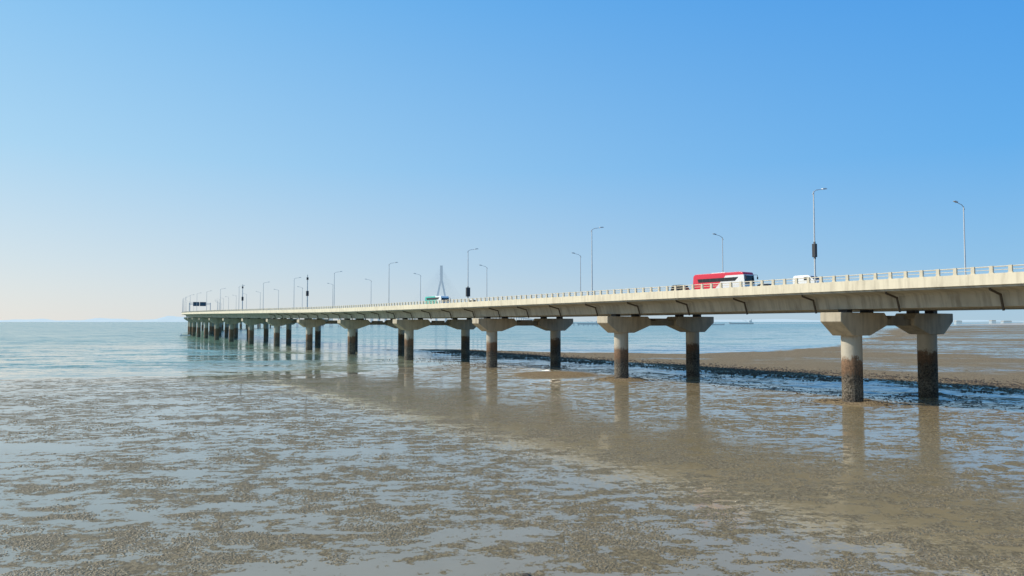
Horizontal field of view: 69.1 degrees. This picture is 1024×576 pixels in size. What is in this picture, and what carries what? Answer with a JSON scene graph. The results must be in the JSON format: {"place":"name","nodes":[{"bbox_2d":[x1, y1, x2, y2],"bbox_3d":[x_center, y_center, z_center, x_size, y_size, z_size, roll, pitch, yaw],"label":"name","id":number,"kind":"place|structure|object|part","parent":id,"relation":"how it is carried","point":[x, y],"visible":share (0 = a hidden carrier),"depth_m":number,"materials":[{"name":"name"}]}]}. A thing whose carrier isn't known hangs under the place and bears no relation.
{"place":"outdoors","nodes":[
{"label":"outdoors","id":0,"kind":"place"},
{"bbox_2d":[0,318,136,321],"bbox_3d":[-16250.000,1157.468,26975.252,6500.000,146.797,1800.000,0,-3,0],"label":"distant hill","id":1,"kind":"structure","parent":0,"point":[48,320],"depth_m":26585.62,"materials":[{"name":"grey"}]},
{"bbox_2d":[90,316,187,321],"bbox_3d":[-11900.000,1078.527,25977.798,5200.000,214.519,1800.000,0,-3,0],"label":"distant hill","id":2,"kind":"structure","parent":0,"point":[171,319],"depth_m":25473.93,"materials":[{"name":"grey"}]},
{"bbox_2d":[0,325,1023,575],"bbox_3d":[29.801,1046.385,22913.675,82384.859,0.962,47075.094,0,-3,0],"label":"mudflat ground","id":3,"kind":"structure","parent":0,"point":[458,545],"depth_m":60.98,"materials":[{"name":"brown soil"}]},
{"bbox_2d":[182,264,1023,401],"bbox_3d":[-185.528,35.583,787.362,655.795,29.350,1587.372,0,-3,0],"label":"bridge","id":4,"kind":"structure","parent":3,"relation":"on","point":[836,305],"depth_m":131.67,"materials":[{"name":"concrete"}]},
{"bbox_2d":[189,302,210,310],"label":"sign gantry","id":5,"kind":"object","parent":4,"relation":"on","point":[198,304],"visible":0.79,"depth_m":583.63,"materials":[{"name":"metal"}]},
{"bbox_2d":[241,284,243,308],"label":"camera mast","id":6,"kind":"object","parent":4,"relation":"on","point":[242,298],"visible":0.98,"depth_m":392.96,"materials":[{"name":"metal"}]},
{"bbox_2d":[306,275,308,308],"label":"camera mast","id":7,"kind":"object","parent":4,"relation":"on","point":[307,291],"visible":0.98,"depth_m":300.25,"materials":[{"name":"metal"}]},
{"bbox_2d":[413,273,420,300],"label":"street lamp","id":8,"kind":"object","parent":4,"relation":"on","point":[420,286],"visible":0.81,"depth_m":287.74,"materials":[{"name":"metal"}]},
{"bbox_2d":[425,296,450,303],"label":"bus","id":9,"kind":"object","parent":4,"relation":"on","point":[432,298],"visible":0.41,"depth_m":209.36,"materials":[{"name":"green paint"}]},
{"bbox_2d":[466,248,477,301],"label":"street lamp","id":10,"kind":"object","parent":4,"relation":"on","point":[467,292],"visible":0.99,"depth_m":189.21,"materials":[{"name":"metal"}]},
{"bbox_2d":[574,253,580,291],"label":"street lamp","id":11,"kind":"object","parent":4,"relation":"on","point":[580,272],"visible":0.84,"depth_m":203.79,"materials":[{"name":"metal"}]},
{"bbox_2d":[591,227,603,294],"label":"street lamp","id":12,"kind":"object","parent":4,"relation":"on","point":[592,264],"visible":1,"depth_m":147.59,"materials":[{"name":"metal"}]},
{"bbox_2d":[671,285,689,290],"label":"car","id":13,"kind":"object","parent":4,"relation":"on","point":[679,287],"visible":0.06,"depth_m":128.61,"materials":[{"name":"paint"}]},
{"bbox_2d":[713,233,722,271],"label":"street lamp","id":14,"kind":"object","parent":4,"relation":"on","point":[722,251],"visible":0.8,"depth_m":161.88,"materials":[{"name":"metal"}]},
{"bbox_2d":[693,272,757,288],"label":"bus","id":15,"kind":"object","parent":4,"relation":"on","point":[726,278],"visible":0.45,"depth_m":123.12,"materials":[{"name":"red paint"}]},
{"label":"side window","id":16,"kind":"part","parent":15,"relation":"part of","materials":[{"name":"grey glass"}]},
{"bbox_2d":[793,275,818,283],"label":"van","id":17,"kind":"object","parent":4,"relation":"on","point":[801,281],"visible":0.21,"depth_m":108.39,"materials":[{"name":"white paint"}]},
{"bbox_2d":[812,188,826,282],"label":"street lamp","id":18,"kind":"object","parent":4,"relation":"on","point":[814,249],"visible":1,"depth_m":105.56,"materials":[{"name":"metal"}]},
{"bbox_2d":[953,201,965,274],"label":"street lamp","id":19,"kind":"object","parent":4,"relation":"on","point":[964,237],"visible":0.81,"depth_m":119.80,"materials":[{"name":"metal"}]},
{"bbox_2d":[457,365,979,407],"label":"rock heap","id":20,"kind":"object","parent":3,"relation":"on","point":[795,400],"visible":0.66,"depth_m":117.26,"materials":[{"name":"brown stone"}]},
{"bbox_2d":[0,322,1023,404],"bbox_3d":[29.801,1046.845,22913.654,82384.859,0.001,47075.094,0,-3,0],"label":"sea","id":21,"kind":"structure","parent":0,"point":[37,350],"depth_m":345.93,"materials":[{"name":"liquid"}]},
{"bbox_2d":[280,266,533,326],"bbox_3d":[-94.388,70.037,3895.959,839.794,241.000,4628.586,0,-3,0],"label":"cable stayed bridge","id":22,"kind":"structure","parent":21,"relation":"on","point":[441,271],"depth_m":3000.04,"materials":[{"name":"concrete"}]},
{"bbox_2d":[577,320,598,324],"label":"cargo ship","id":23,"kind":"object","parent":21,"relation":"on","point":[595,323],"visible":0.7,"depth_m":2990.80,"materials":[{"name":"paint"}]},
{"bbox_2d":[383,357,1023,419],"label":"shell rubble","id":24,"kind":"object","parent":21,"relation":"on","point":[733,385],"visible":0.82,"depth_m":134.31,"materials":[{"name":"grey stone"}]},
{"bbox_2d":[429,349,1023,393],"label":"bank rubble","id":25,"kind":"object","parent":21,"relation":"on","point":[747,372],"visible":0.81,"depth_m":169.66,"materials":[{"name":"grey stone"}]},
{"bbox_2d":[729,319,753,323],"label":"cargo ship","id":26,"kind":"object","parent":21,"relation":"on","point":[750,321],"visible":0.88,"depth_m":3587.34,"materials":[{"name":"paint"}]},
{"bbox_2d":[0,0,1023,321],"label":"sky","id":27,"kind":"structure","parent":0,"point":[155,154],"materials":[{"name":"blue"}]},
{"bbox_2d":[714,319,1023,321],"bbox_3d":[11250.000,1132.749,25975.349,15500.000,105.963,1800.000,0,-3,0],"label":"distant hill","id":28,"kind":"structure","parent":0,"point":[775,320],"depth_m":25523.60,"materials":[{"name":"grey"}]},
{"bbox_2d":[722,321,1022,323],"bbox_3d":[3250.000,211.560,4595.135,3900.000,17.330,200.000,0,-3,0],"label":"coast land","id":29,"kind":"structure","parent":0,"point":[998,322],"depth_m":4519.91,"materials":[{"name":"grey"}]},
{"bbox_2d":[951,323,1023,324],"bbox_3d":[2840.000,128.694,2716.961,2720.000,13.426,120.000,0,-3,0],"label":"coast land","id":30,"kind":"structure","parent":0,"point":[993,324],"depth_m":2693.10,"materials":[{"name":"grey"}]}
]}

